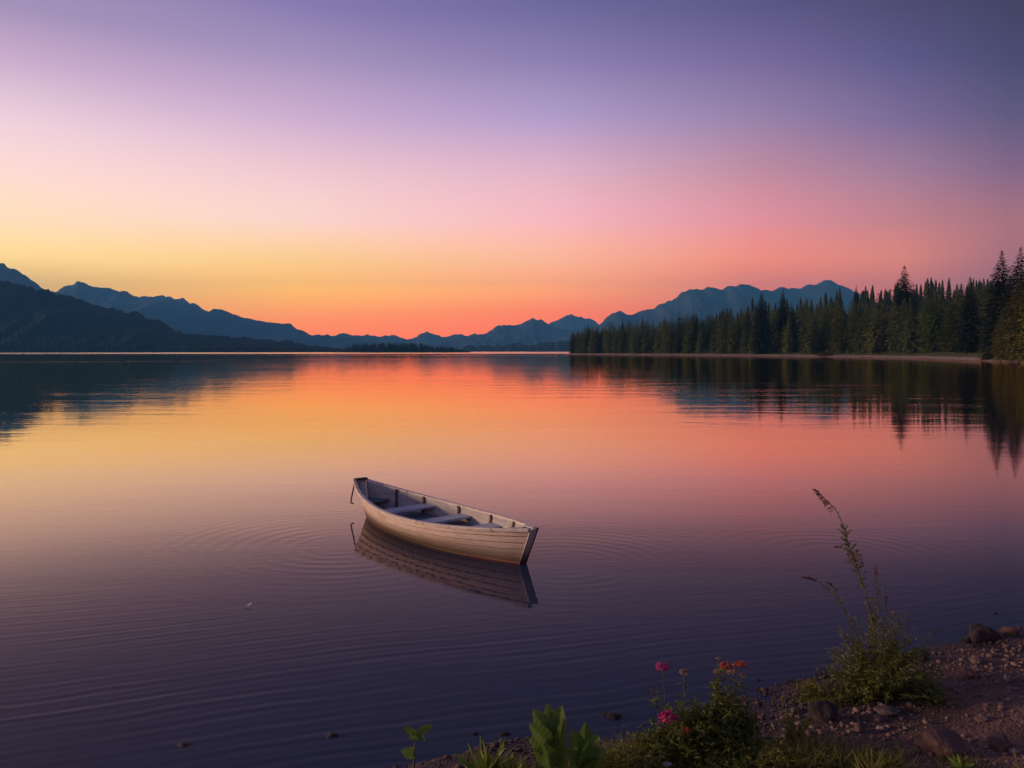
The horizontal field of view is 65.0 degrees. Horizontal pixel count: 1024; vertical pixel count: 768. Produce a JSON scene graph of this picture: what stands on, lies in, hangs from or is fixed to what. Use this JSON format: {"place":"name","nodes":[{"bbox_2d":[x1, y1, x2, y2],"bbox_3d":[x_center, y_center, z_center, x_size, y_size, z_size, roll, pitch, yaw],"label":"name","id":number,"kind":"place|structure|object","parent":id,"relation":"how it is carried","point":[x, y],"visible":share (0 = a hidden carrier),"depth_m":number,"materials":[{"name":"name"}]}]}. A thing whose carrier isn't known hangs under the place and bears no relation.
{"place":"outdoors","nodes":[
{"label":"outdoors","id":0,"kind":"place"},
{"bbox_2d":[0,263,91,303],"bbox_3d":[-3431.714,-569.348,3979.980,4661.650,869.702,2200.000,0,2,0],"label":"mountain","id":1,"kind":"structure","parent":0,"point":[14,276],"depth_m":4106.15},
{"bbox_2d":[0,280,342,351],"bbox_3d":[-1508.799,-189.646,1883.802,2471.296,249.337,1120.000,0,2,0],"label":"hill","id":2,"kind":"structure","parent":0,"point":[30,315],"depth_m":1580.55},
{"bbox_2d":[0,344,339,351],"bbox_3d":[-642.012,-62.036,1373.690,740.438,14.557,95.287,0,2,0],"label":"forest","id":3,"kind":"object","parent":2,"relation":"on","point":[171,349],"visible":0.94,"depth_m":1347.21,"materials":[{"name":"plant"}]},
{"bbox_2d":[141,295,208,312],"bbox_3d":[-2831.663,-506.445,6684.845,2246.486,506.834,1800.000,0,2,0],"label":"mountain","id":4,"kind":"structure","parent":0,"point":[163,297],"depth_m":6954.94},
{"bbox_2d":[57,281,398,348],"bbox_3d":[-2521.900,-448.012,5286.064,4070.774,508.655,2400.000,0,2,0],"label":"mountain","id":5,"kind":"structure","parent":0,"point":[176,315],"depth_m":5143.30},
{"bbox_2d":[323,332,476,345],"bbox_3d":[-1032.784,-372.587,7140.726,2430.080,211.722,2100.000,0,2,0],"label":"mountain","id":6,"kind":"structure","parent":0,"point":[426,338],"depth_m":7409.18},
{"bbox_2d":[417,318,582,349],"bbox_3d":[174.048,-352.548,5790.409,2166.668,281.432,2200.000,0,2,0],"label":"mountain","id":7,"kind":"structure","parent":0,"point":[531,331],"depth_m":5730.45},
{"bbox_2d":[0,351,1023,767],"bbox_3d":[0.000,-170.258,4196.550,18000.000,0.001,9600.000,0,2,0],"label":"lake water","id":8,"kind":"structure","parent":0,"point":[166,519],"depth_m":9.38,"materials":[{"name":"blue liquid"}]},
{"bbox_2d":[334,348,469,352],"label":"islet","id":9,"kind":"object","parent":8,"relation":"in","point":[379,351],"visible":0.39,"depth_m":1195.92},
{"bbox_2d":[343,342,462,351],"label":"forest","id":10,"kind":"object","parent":9,"relation":"on","point":[402,347],"visible":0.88,"depth_m":1195.51,"materials":[{"name":"plant"}]},
{"bbox_2d":[353,477,538,564],"bbox_3d":[-0.910,1.619,9.476,1.000,0.611,3.507,-2,3,-41],"label":"rowing boat","id":11,"kind":"object","parent":8,"relation":"on","point":[437,523],"visible":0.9,"depth_m":9.12,"materials":[{"name":"paint"}]},
{"bbox_2d":[0,0,1023,338],"label":"sky","id":12,"kind":"structure","parent":0,"point":[406,169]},
{"bbox_2d":[461,340,570,351],"bbox_3d":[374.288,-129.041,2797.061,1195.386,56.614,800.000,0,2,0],"label":"hill","id":13,"kind":"structure","parent":0,"point":[559,346],"depth_m":2554.34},
{"bbox_2d":[549,314,598,330],"bbox_3d":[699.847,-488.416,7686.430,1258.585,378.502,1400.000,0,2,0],"label":"mountain","id":14,"kind":"structure","parent":0,"point":[570,322],"depth_m":7761.20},
{"bbox_2d":[692,313,698,349],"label":"pine tree","id":15,"kind":"object","parent":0,"point":[695,324],"visible":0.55,"depth_m":408.61,"materials":[{"name":"green plant"}]},
{"bbox_2d":[404,627,1023,767],"bbox_3d":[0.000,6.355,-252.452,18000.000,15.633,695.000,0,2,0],"label":"shore ground","id":16,"kind":"structure","parent":0,"point":[1010,729],"depth_m":4.72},
{"bbox_2d":[401,724,432,767],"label":"leafy plant","id":17,"kind":"object","parent":16,"relation":"on","point":[409,753],"visible":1,"depth_m":4.16,"materials":[{"name":"green plant"}]},
{"bbox_2d":[454,737,519,767],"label":"grass clump","id":18,"kind":"object","parent":16,"relation":"on","point":[483,760],"visible":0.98,"depth_m":4.03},
{"bbox_2d":[499,754,527,767],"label":"grass clump","id":19,"kind":"object","parent":16,"relation":"on","point":[518,765],"visible":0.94,"depth_m":4.00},
{"bbox_2d":[528,704,568,767],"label":"leafy plant","id":20,"kind":"object","parent":16,"relation":"on","point":[549,732],"visible":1,"depth_m":3.94,"materials":[{"name":"green plant"}]},
{"bbox_2d":[568,722,606,767],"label":"leafy plant","id":21,"kind":"object","parent":16,"relation":"on","point":[585,750],"visible":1,"depth_m":3.91,"materials":[{"name":"green plant"}]},
{"bbox_2d":[601,712,621,719],"bbox_3d":[0.602,2.010,4.844,0.134,0.056,0.098,1,2,16],"label":"rock","id":22,"kind":"object","parent":16,"relation":"on","point":[614,716],"visible":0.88,"depth_m":4.82,"materials":[{"name":"stone"}]},
{"bbox_2d":[599,738,668,767],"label":"weed","id":23,"kind":"object","parent":16,"relation":"on","point":[626,761],"visible":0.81,"depth_m":4.08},
{"bbox_2d":[614,732,677,764],"bbox_3d":[0.726,1.949,4.278,0.386,0.156,0.350,0,2,0],"label":"weed","id":24,"kind":"object","parent":16,"relation":"on","point":[642,752],"visible":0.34,"depth_m":4.27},
{"bbox_2d":[635,662,727,764],"bbox_3d":[0.874,1.755,4.291,0.557,0.534,0.408,0,2,0],"label":"flower","id":25,"kind":"object","parent":16,"relation":"on","point":[677,727],"visible":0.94,"depth_m":4.25,"materials":[{"name":"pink plant"}]},
{"bbox_2d":[393,624,1023,767],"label":"pebbles","id":26,"kind":"object","parent":16,"relation":"on","point":[878,718],"visible":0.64,"depth_m":4.75,"materials":[{"name":"stone"}]},
{"bbox_2d":[684,657,765,762],"bbox_3d":[1.106,1.743,4.316,0.485,0.533,0.484,0,2,0],"label":"flower","id":27,"kind":"object","parent":16,"relation":"on","point":[735,721],"visible":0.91,"depth_m":4.26,"materials":[{"name":"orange plant"}]},
{"bbox_2d":[694,752,758,767],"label":"weed","id":28,"kind":"object","parent":16,"relation":"on","point":[728,763],"visible":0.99,"depth_m":4.07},
{"bbox_2d":[457,676,1022,767],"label":"grass","id":29,"kind":"structure","parent":16,"relation":"on","point":[808,748],"depth_m":4.16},
{"bbox_2d":[743,735,840,767],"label":"weed","id":30,"kind":"object","parent":16,"relation":"on","point":[773,763],"visible":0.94,"depth_m":4.05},
{"bbox_2d":[778,700,813,744],"bbox_3d":[1.568,1.857,4.391,0.189,0.266,0.234,0,2,0],"label":"weed","id":31,"kind":"object","parent":16,"relation":"on","point":[793,728],"visible":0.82,"depth_m":4.39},
{"bbox_2d":[790,675,848,702],"bbox_3d":[1.917,1.930,5.024,0.351,0.141,0.303,1,3,31],"label":"weed","id":32,"kind":"object","parent":16,"relation":"on","point":[810,684],"visible":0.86,"depth_m":5.04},
{"bbox_2d":[805,700,838,722],"bbox_3d":[1.833,1.948,4.725,0.170,0.154,0.129,-1,2,-17],"label":"rock","id":33,"kind":"object","parent":16,"relation":"on","point":[819,710],"visible":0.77,"depth_m":4.70,"materials":[{"name":"stone"}]},
{"bbox_2d":[849,685,877,703],"bbox_3d":[2.181,1.914,4.951,0.179,0.127,0.133,-2,3,-43],"label":"weed","id":34,"kind":"object","parent":16,"relation":"on","point":[869,700],"visible":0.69,"depth_m":4.94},
{"bbox_2d":[849,744,898,767],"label":"grass clump","id":35,"kind":"object","parent":16,"relation":"on","point":[870,764],"visible":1,"depth_m":3.91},
{"bbox_2d":[801,489,951,701],"bbox_3d":[2.324,1.325,5.036,0.874,1.304,0.752,0,2,0],"label":"wild plant","id":36,"kind":"object","parent":16,"relation":"on","point":[883,678],"visible":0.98,"depth_m":5.01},
{"bbox_2d":[873,705,900,716],"bbox_3d":[2.237,1.950,4.789,0.147,0.048,0.131,1,3,31],"label":"rock","id":37,"kind":"object","parent":16,"relation":"on","point":[887,710],"visible":1,"depth_m":4.76,"materials":[{"name":"grey stone"}]},
{"bbox_2d":[910,649,929,662],"bbox_3d":[2.861,1.920,5.643,0.134,0.113,0.124,0,2,0],"label":"rock","id":38,"kind":"object","parent":16,"relation":"on","point":[925,657],"visible":0.34,"depth_m":5.60,"materials":[{"name":"stone"}]},
{"bbox_2d":[897,679,960,706],"bbox_3d":[2.566,1.914,5.005,0.395,0.096,0.433,0,2,0],"label":"weed","id":39,"kind":"object","parent":16,"relation":"on","point":[934,695],"visible":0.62,"depth_m":4.94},
{"bbox_2d":[913,725,966,757],"bbox_3d":[2.255,1.897,4.231,0.248,0.177,0.194,1,3,32],"label":"rock","id":40,"kind":"object","parent":16,"relation":"on","point":[943,740],"visible":0.84,"depth_m":4.18,"materials":[{"name":"stone"}]},
{"bbox_2d":[946,753,975,767],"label":"grass clump","id":41,"kind":"object","parent":16,"relation":"on","point":[958,763],"visible":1,"depth_m":3.98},
{"bbox_2d":[956,668,975,678],"bbox_3d":[3.004,1.913,5.304,0.140,0.069,0.106,0,2,0],"label":"rock","id":42,"kind":"object","parent":16,"relation":"on","point":[962,673],"visible":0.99,"depth_m":5.28,"materials":[{"name":"stone"}]},
{"bbox_2d":[968,656,984,663],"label":"rock","id":43,"kind":"object","parent":16,"relation":"on","point":[977,660],"visible":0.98,"depth_m":5.51,"materials":[{"name":"grey stone"}]},
{"bbox_2d":[974,713,989,722],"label":"rock","id":44,"kind":"object","parent":16,"relation":"on","point":[981,717],"visible":1,"depth_m":4.62,"materials":[{"name":"grey stone"}]},
{"bbox_2d":[966,623,1001,642],"bbox_3d":[3.596,1.924,6.130,0.277,0.172,0.215,0,2,0],"label":"rock","id":45,"kind":"object","parent":16,"relation":"on","point":[978,633],"visible":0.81,"depth_m":6.05,"materials":[{"name":"stone"}]},
{"bbox_2d":[987,733,1010,751],"bbox_3d":[2.571,1.902,4.229,0.116,0.118,0.098,-1,3,-23],"label":"rock","id":46,"kind":"object","parent":16,"relation":"on","point":[998,742],"visible":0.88,"depth_m":4.21,"materials":[{"name":"stone"}]},
{"bbox_2d":[998,626,1018,633],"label":"rock","id":47,"kind":"object","parent":16,"relation":"on","point":[1009,630],"visible":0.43,"depth_m":6.25,"materials":[{"name":"stone"}]},
{"bbox_2d":[551,280,877,342],"bbox_3d":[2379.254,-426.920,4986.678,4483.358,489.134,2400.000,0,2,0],"label":"mountain","id":48,"kind":"structure","parent":0,"point":[701,303],"depth_m":5037.41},
{"bbox_2d":[564,304,1023,362],"bbox_3d":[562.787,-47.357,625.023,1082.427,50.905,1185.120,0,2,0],"label":"wooded bank","id":49,"kind":"structure","parent":0,"point":[963,356],"depth_m":297.92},
{"bbox_2d":[591,327,601,352],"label":"pine tree","id":50,"kind":"object","parent":49,"relation":"on","point":[595,346],"visible":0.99,"depth_m":478.54,"materials":[{"name":"green plant"}]},
{"bbox_2d":[604,329,612,352],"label":"pine tree","id":51,"kind":"object","parent":49,"relation":"on","point":[608,346],"visible":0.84,"depth_m":469.27,"materials":[{"name":"green plant"}]},
{"bbox_2d":[610,327,619,352],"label":"pine tree","id":52,"kind":"object","parent":49,"relation":"on","point":[615,345],"visible":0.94,"depth_m":459.34,"materials":[{"name":"green plant"}]},
{"bbox_2d":[617,330,625,352],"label":"pine tree","id":53,"kind":"object","parent":49,"relation":"on","point":[620,348],"visible":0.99,"depth_m":454.57,"materials":[{"name":"green plant"}]},
{"bbox_2d":[629,325,638,352],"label":"pine tree","id":54,"kind":"object","parent":49,"relation":"on","point":[633,343],"visible":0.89,"depth_m":439.80,"materials":[{"name":"green plant"}]},
{"bbox_2d":[634,329,643,352],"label":"pine tree","id":55,"kind":"object","parent":49,"relation":"on","point":[637,347],"visible":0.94,"depth_m":435.30,"materials":[{"name":"green plant"}]},
{"bbox_2d":[639,321,651,352],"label":"pine tree","id":56,"kind":"object","parent":49,"relation":"on","point":[645,347],"visible":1,"depth_m":430.86,"materials":[{"name":"green plant"}]},
{"bbox_2d":[647,320,654,350],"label":"pine tree","id":57,"kind":"object","parent":49,"relation":"on","point":[651,338],"visible":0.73,"depth_m":439.36,"materials":[{"name":"green plant"}]},
{"bbox_2d":[652,325,662,352],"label":"pine tree","id":58,"kind":"object","parent":49,"relation":"on","point":[657,347],"visible":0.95,"depth_m":422.52,"materials":[{"name":"green plant"}]},
{"bbox_2d":[660,314,667,347],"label":"pine tree","id":59,"kind":"object","parent":49,"relation":"on","point":[663,328],"visible":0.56,"depth_m":436.60,"materials":[{"name":"green plant"}]},
{"bbox_2d":[663,327,674,352],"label":"pine tree","id":60,"kind":"object","parent":49,"relation":"on","point":[668,339],"visible":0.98,"depth_m":414.44,"materials":[{"name":"green plant"}]},
{"bbox_2d":[672,328,680,352],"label":"pine tree","id":61,"kind":"object","parent":49,"relation":"on","point":[677,348],"visible":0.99,"depth_m":409.48,"materials":[{"name":"green plant"}]},
{"bbox_2d":[672,312,683,341],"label":"pine tree","id":62,"kind":"object","parent":49,"relation":"on","point":[679,319],"visible":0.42,"depth_m":443.69,"materials":[{"name":"green plant"}]},
{"bbox_2d":[678,315,686,349],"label":"pine tree","id":63,"kind":"object","parent":49,"relation":"on","point":[682,328],"visible":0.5,"depth_m":421.88,"materials":[{"name":"green plant"}]},
{"bbox_2d":[682,319,695,353],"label":"pine tree","id":64,"kind":"object","parent":49,"relation":"on","point":[688,344],"visible":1,"depth_m":400.57,"materials":[{"name":"green plant"}]},
{"bbox_2d":[694,331,703,352],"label":"pine tree","id":65,"kind":"object","parent":49,"relation":"on","point":[700,340],"visible":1,"depth_m":395.95,"materials":[{"name":"green plant"}]},
{"bbox_2d":[693,317,707,349],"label":"pine tree","id":66,"kind":"object","parent":49,"relation":"on","point":[702,333],"visible":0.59,"depth_m":406.85,"materials":[{"name":"green plant"}]},
{"bbox_2d":[704,311,715,345],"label":"pine tree","id":67,"kind":"object","parent":49,"relation":"on","point":[709,328],"visible":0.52,"depth_m":421.24,"materials":[{"name":"green plant"}]},
{"bbox_2d":[708,325,717,351],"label":"pine tree","id":68,"kind":"object","parent":49,"relation":"on","point":[713,341],"visible":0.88,"depth_m":391.59,"materials":[{"name":"green plant"}]},
{"bbox_2d":[714,316,729,353],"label":"pine tree","id":69,"kind":"object","parent":49,"relation":"on","point":[723,347],"visible":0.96,"depth_m":378.51,"materials":[{"name":"green plant"}]},
{"bbox_2d":[725,314,737,353],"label":"pine tree","id":70,"kind":"object","parent":49,"relation":"on","point":[731,348],"visible":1,"depth_m":374.56,"materials":[{"name":"green plant"}]},
{"bbox_2d":[733,315,742,350],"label":"pine tree","id":71,"kind":"object","parent":49,"relation":"on","point":[738,336],"visible":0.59,"depth_m":383.49,"materials":[{"name":"green plant"}]},
{"bbox_2d":[739,325,748,352],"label":"pine tree","id":72,"kind":"object","parent":49,"relation":"on","point":[744,344],"visible":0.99,"depth_m":369.81,"materials":[{"name":"green plant"}]},
{"bbox_2d":[738,309,752,349],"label":"pine tree","id":73,"kind":"object","parent":49,"relation":"on","point":[745,321],"visible":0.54,"depth_m":378.28,"materials":[{"name":"green plant"}]},
{"bbox_2d":[750,289,774,353],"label":"pine tree","id":74,"kind":"object","parent":49,"relation":"on","point":[760,341],"visible":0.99,"depth_m":350.09,"materials":[{"name":"green plant"}]},
{"bbox_2d":[766,313,780,353],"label":"pine tree","id":75,"kind":"object","parent":49,"relation":"on","point":[774,348],"visible":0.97,"depth_m":349.02,"materials":[{"name":"green plant"}]},
{"bbox_2d":[773,289,791,351],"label":"pine tree","id":76,"kind":"object","parent":49,"relation":"on","point":[781,313],"visible":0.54,"depth_m":354.51,"materials":[{"name":"green plant"}]},
{"bbox_2d":[782,315,794,353],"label":"pine tree","id":77,"kind":"object","parent":49,"relation":"on","point":[787,344],"visible":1,"depth_m":341.38,"materials":[{"name":"green plant"}]},
{"bbox_2d":[784,305,798,350],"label":"pine tree","id":78,"kind":"object","parent":49,"relation":"on","point":[791,313],"visible":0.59,"depth_m":351.07,"materials":[{"name":"green plant"}]},
{"bbox_2d":[792,303,807,349],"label":"pine tree","id":79,"kind":"object","parent":49,"relation":"on","point":[798,329],"visible":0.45,"depth_m":347.96,"materials":[{"name":"green plant"}]},
{"bbox_2d":[801,316,821,353],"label":"pine tree","id":80,"kind":"object","parent":49,"relation":"on","point":[814,343],"visible":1,"depth_m":323.80,"materials":[{"name":"green plant"}]},
{"bbox_2d":[809,301,820,344],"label":"pine tree","id":81,"kind":"object","parent":49,"relation":"on","point":[816,315],"visible":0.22,"depth_m":358.91,"materials":[{"name":"green plant"}]},
{"bbox_2d":[816,300,833,349],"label":"pine tree","id":82,"kind":"object","parent":49,"relation":"on","point":[822,314],"visible":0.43,"depth_m":337.20,"materials":[{"name":"green plant"}]},
{"bbox_2d":[650,277,1022,331],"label":"forest","id":83,"kind":"object","parent":49,"relation":"on","point":[865,301],"visible":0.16,"depth_m":474.21,"materials":[{"name":"plant"}]},
{"bbox_2d":[833,318,846,352],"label":"pine tree","id":84,"kind":"object","parent":49,"relation":"on","point":[840,345],"visible":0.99,"depth_m":311.85,"materials":[{"name":"green plant"}]},
{"bbox_2d":[841,304,859,352],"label":"pine tree","id":85,"kind":"object","parent":49,"relation":"on","point":[849,342],"visible":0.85,"depth_m":309.27,"materials":[{"name":"green plant"}]},
{"bbox_2d":[858,305,877,353],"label":"pine tree","id":86,"kind":"object","parent":49,"relation":"on","point":[865,333],"visible":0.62,"depth_m":293.85,"materials":[{"name":"green plant"}]},
{"bbox_2d":[862,305,884,354],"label":"pine tree","id":87,"kind":"object","parent":49,"relation":"on","point":[874,345],"visible":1,"depth_m":285.25,"materials":[{"name":"green plant"}]},
{"bbox_2d":[867,293,887,338],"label":"pine tree","id":88,"kind":"object","parent":49,"relation":"on","point":[879,309],"visible":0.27,"depth_m":302.18,"materials":[{"name":"green plant"}]},
{"bbox_2d":[873,303,889,350],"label":"pine tree","id":89,"kind":"object","parent":49,"relation":"on","point":[882,321],"visible":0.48,"depth_m":296.32,"materials":[{"name":"green plant"}]},
{"bbox_2d":[881,300,899,351],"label":"pine tree","id":90,"kind":"object","parent":49,"relation":"on","point":[886,324],"visible":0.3,"depth_m":291.62,"materials":[{"name":"green plant"}]},
{"bbox_2d":[881,304,901,352],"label":"pine tree","id":91,"kind":"object","parent":49,"relation":"on","point":[889,342],"visible":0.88,"depth_m":282.81,"materials":[{"name":"green plant"}]},
{"bbox_2d":[891,314,905,352],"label":"pine tree","id":92,"kind":"object","parent":49,"relation":"on","point":[899,344],"visible":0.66,"depth_m":279.48,"materials":[{"name":"green plant"}]},
{"bbox_2d":[884,263,920,331],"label":"pine tree","id":93,"kind":"object","parent":49,"relation":"on","point":[903,291],"visible":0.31,"depth_m":297.74,"materials":[{"name":"green plant"}]},
{"bbox_2d":[895,297,910,351],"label":"pine tree","id":94,"kind":"object","parent":49,"relation":"on","point":[901,320],"visible":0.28,"depth_m":284.48,"materials":[{"name":"green plant"}]},
{"bbox_2d":[900,297,922,353],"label":"pine tree","id":95,"kind":"object","parent":49,"relation":"on","point":[909,344],"visible":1,"depth_m":266.08,"materials":[{"name":"green plant"}]},
{"bbox_2d":[911,297,928,350],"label":"pine tree","id":96,"kind":"object","parent":49,"relation":"on","point":[919,311],"visible":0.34,"depth_m":278.86,"materials":[{"name":"green plant"}]},
{"bbox_2d":[915,303,928,351],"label":"pine tree","id":97,"kind":"object","parent":49,"relation":"on","point":[920,332],"visible":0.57,"depth_m":271.21,"materials":[{"name":"green plant"}]},
{"bbox_2d":[919,314,932,351],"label":"pine tree","id":98,"kind":"object","parent":49,"relation":"on","point":[924,346],"visible":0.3,"depth_m":264.02,"materials":[{"name":"green plant"}]},
{"bbox_2d":[919,292,945,352],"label":"pine tree","id":99,"kind":"object","parent":49,"relation":"on","point":[933,333],"visible":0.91,"depth_m":257.32,"materials":[{"name":"green plant"}]},
{"bbox_2d":[933,297,961,351],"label":"pine tree","id":100,"kind":"object","parent":49,"relation":"on","point":[948,334],"visible":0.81,"depth_m":246.72,"materials":[{"name":"green plant"}]},
{"bbox_2d":[938,291,957,348],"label":"pine tree","id":101,"kind":"object","parent":49,"relation":"on","point":[951,304],"visible":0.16,"depth_m":264.49,"materials":[{"name":"green plant"}]},
{"bbox_2d":[945,285,965,339],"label":"pine tree","id":102,"kind":"object","parent":49,"relation":"on","point":[959,301],"visible":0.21,"depth_m":259.89,"materials":[{"name":"green plant"}]},
{"bbox_2d":[951,278,984,353],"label":"pine tree","id":103,"kind":"object","parent":49,"relation":"on","point":[966,340],"visible":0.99,"depth_m":223.55,"materials":[{"name":"green plant"}]},
{"bbox_2d":[969,290,991,349],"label":"pine tree","id":104,"kind":"object","parent":49,"relation":"on","point":[981,305],"visible":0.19,"depth_m":233.86,"materials":[{"name":"green plant"}]},
{"bbox_2d":[977,286,992,349],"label":"pine tree","id":105,"kind":"object","parent":49,"relation":"on","point":[984,321],"visible":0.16,"depth_m":226.91,"materials":[{"name":"green plant"}]},
{"bbox_2d":[974,251,1014,359],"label":"pine tree","id":106,"kind":"object","parent":49,"relation":"on","point":[996,296],"visible":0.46,"depth_m":171.47,"materials":[{"name":"green plant"}]},
{"bbox_2d":[990,311,1010,361],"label":"pine tree","id":107,"kind":"object","parent":49,"relation":"on","point":[998,348],"visible":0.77,"depth_m":157.58,"materials":[{"name":"green plant"}]},
{"bbox_2d":[988,247,1023,359],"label":"pine tree","id":108,"kind":"object","parent":49,"relation":"on","point":[1016,276],"visible":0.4,"depth_m":165.12,"materials":[{"name":"green plant"}]},
{"bbox_2d":[998,274,1023,362],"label":"pine tree","id":109,"kind":"object","parent":49,"relation":"on","point":[1014,331],"visible":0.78,"depth_m":146.72,"materials":[{"name":"green plant"}]},
{"bbox_2d":[1009,297,1023,362],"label":"pine tree","id":110,"kind":"object","parent":49,"relation":"on","point":[1019,341],"visible":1,"depth_m":139.71,"materials":[{"name":"green plant"}]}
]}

